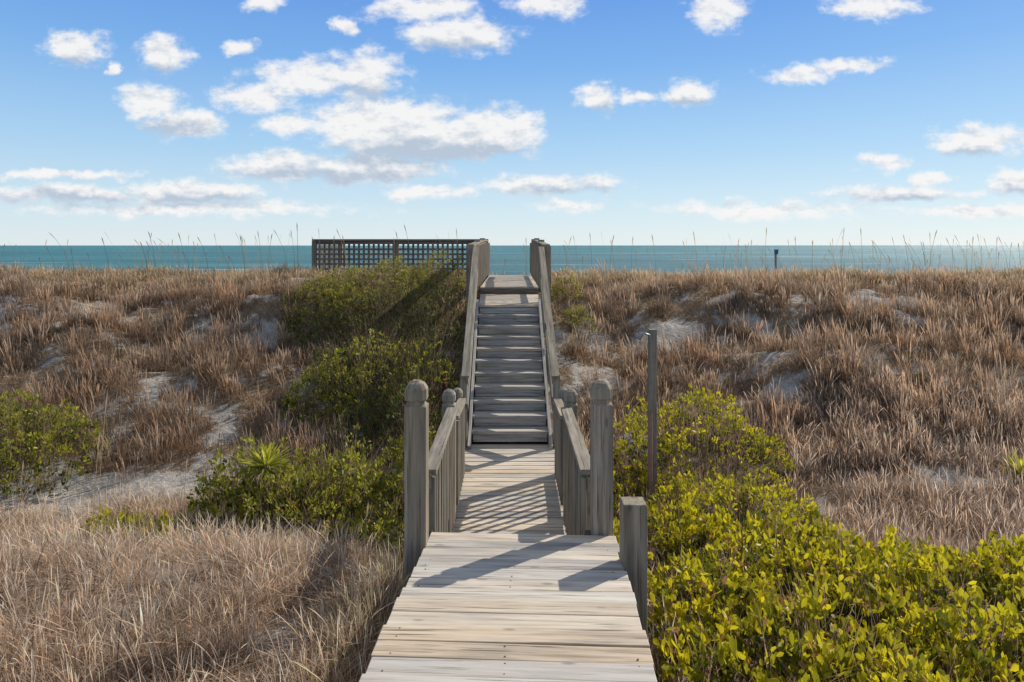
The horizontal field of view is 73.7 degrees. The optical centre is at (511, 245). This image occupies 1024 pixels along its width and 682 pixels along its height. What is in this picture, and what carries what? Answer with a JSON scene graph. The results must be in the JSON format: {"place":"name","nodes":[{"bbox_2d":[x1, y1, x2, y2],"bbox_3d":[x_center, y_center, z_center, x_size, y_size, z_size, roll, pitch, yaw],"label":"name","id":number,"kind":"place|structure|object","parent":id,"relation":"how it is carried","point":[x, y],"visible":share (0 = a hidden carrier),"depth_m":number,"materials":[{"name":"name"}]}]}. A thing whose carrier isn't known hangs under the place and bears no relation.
{"place":"outdoors","nodes":[
{"label":"outdoors","id":0,"kind":"place"},
{"bbox_2d":[0,257,1023,512],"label":"dune grass","id":1,"kind":"structure","parent":0,"point":[832,286],"depth_m":11.06,"materials":[{"name":"brown plant"}]},
{"bbox_2d":[0,273,1023,681],"bbox_3d":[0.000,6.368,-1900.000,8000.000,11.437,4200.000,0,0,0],"label":"sand dune ground","id":2,"kind":"structure","parent":0,"point":[224,417],"depth_m":9.82,"materials":[{"name":"beige sand"}]},
{"bbox_2d":[237,440,297,533],"bbox_3d":[-2.338,2.381,6.530,0.556,1.011,0.577,0,0,-22],"label":"yucca plant","id":3,"kind":"object","parent":2,"relation":"on","point":[270,459],"visible":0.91,"depth_m":6.52,"materials":[{"name":"green plant"}]},
{"bbox_2d":[0,266,599,542],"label":"coastal shrub","id":4,"kind":"object","parent":2,"relation":"on","point":[12,420],"visible":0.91,"depth_m":8.03,"materials":[{"name":"green plant"}]},
{"bbox_2d":[175,403,441,561],"bbox_3d":[-1.865,2.224,6.938,2.874,1.333,2.993,0,0,0],"label":"coastal shrub","id":5,"kind":"object","parent":2,"relation":"on","point":[326,491],"visible":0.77,"depth_m":6.49,"materials":[{"name":"green plant"}]},
{"bbox_2d":[277,233,480,459],"bbox_3d":[-2.350,1.176,11.279,3.996,3.127,6.306,0,0,0],"label":"coastal shrub","id":6,"kind":"object","parent":2,"relation":"on","point":[366,353],"visible":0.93,"depth_m":10.57,"materials":[{"name":"green plant"}]},
{"bbox_2d":[312,239,479,272],"bbox_3d":[-2.933,0.921,18.593,4.285,2.158,2.735,0,0,0],"label":"lattice fence","id":7,"kind":"object","parent":2,"relation":"on","point":[325,246],"visible":0.48,"depth_m":17.29,"materials":[{"name":"grey wood"}]},
{"bbox_2d":[359,275,656,681],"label":"boardwalk","id":8,"kind":"structure","parent":2,"relation":"on","point":[509,580],"depth_m":3.52,"materials":[{"name":"grey wood"}]},
{"bbox_2d":[404,379,465,586],"bbox_3d":[-0.594,2.123,6.010,0.168,2.555,3.596,0,0,0],"label":"wooden railing","id":9,"kind":"object","parent":8,"relation":"attached to","point":[434,477],"visible":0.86,"depth_m":4.28,"materials":[{"name":"grey wood"}]},
{"bbox_2d":[460,238,489,447],"bbox_3d":[-0.702,1.460,14.129,0.236,3.280,10.874,0,0,0],"label":"stair handrail","id":10,"kind":"object","parent":8,"relation":"attached to","point":[477,262],"visible":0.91,"depth_m":10.79,"materials":[{"name":"grey wood"}]},
{"bbox_2d":[530,238,559,447],"bbox_3d":[0.574,1.460,14.129,0.223,3.280,10.873,0,0,0],"label":"stair handrail","id":11,"kind":"object","parent":8,"relation":"attached to","point":[540,261],"visible":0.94,"depth_m":10.51,"materials":[{"name":"grey wood"}]},
{"bbox_2d":[553,379,612,535],"bbox_3d":[0.559,2.143,6.120,0.198,2.515,3.376,0,0,0],"label":"wooden railing","id":12,"kind":"object","parent":8,"relation":"attached to","point":[584,479],"visible":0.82,"depth_m":4.64,"materials":[{"name":"grey wood"}]},
{"bbox_2d":[467,299,552,449],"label":"wooden stairs","id":13,"kind":"structure","parent":2,"relation":"on","point":[509,359],"depth_m":9.90,"materials":[{"name":"grey wood"}]},
{"bbox_2d":[0,357,1023,681],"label":"straw grass","id":14,"kind":"structure","parent":2,"relation":"on","point":[236,553],"depth_m":4.58,"materials":[{"name":"beige plant"}]},
{"bbox_2d":[0,225,1023,573],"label":"sea oats","id":15,"kind":"object","parent":2,"relation":"on","point":[492,265],"visible":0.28,"depth_m":16.08,"materials":[{"name":"beige plant"}]},
{"bbox_2d":[620,497,646,634],"bbox_3d":[0.705,2.393,3.970,0.140,1.815,0.140,0,0,0],"label":"wooden post","id":16,"kind":"object","parent":2,"relation":"on","point":[633,535],"visible":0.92,"depth_m":3.90,"materials":[{"name":"grey wood"}]},
{"bbox_2d":[636,329,656,503],"bbox_3d":[1.424,2.045,7.190,0.292,2.310,0.114,0,0,-42],"label":"outdoor shower post","id":17,"kind":"object","parent":2,"relation":"on","point":[652,403],"visible":0.73,"depth_m":7.21,"materials":[{"name":"grey wood"}]},
{"bbox_2d":[774,249,778,272],"bbox_3d":[7.300,0.955,18.877,0.120,1.690,0.104,0,0,0],"label":"beach marker post","id":18,"kind":"object","parent":2,"relation":"on","point":[775,251],"visible":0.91,"depth_m":18.87,"materials":[{"name":"blue paint"}]},
{"bbox_2d":[613,369,1023,681],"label":"coastal shrub","id":19,"kind":"object","parent":2,"relation":"on","point":[804,554],"visible":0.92,"depth_m":4.49,"materials":[{"name":"green plant"}]},
{"bbox_2d":[995,450,1023,483],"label":"yucca plant","id":20,"kind":"object","parent":2,"relation":"on","point":[1020,463],"visible":0.56,"depth_m":7.75,"materials":[{"name":"green plant"}]},
{"bbox_2d":[0,245,1023,275],"bbox_3d":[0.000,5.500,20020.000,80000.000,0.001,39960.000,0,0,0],"label":"ocean water","id":21,"kind":"structure","parent":0,"point":[516,260],"depth_m":337.01,"materials":[{"name":"teal liquid"}]},
{"bbox_2d":[0,0,1023,244],"label":"sky","id":22,"kind":"structure","parent":0,"point":[501,122],"materials":[{"name":"blue"}]}
]}

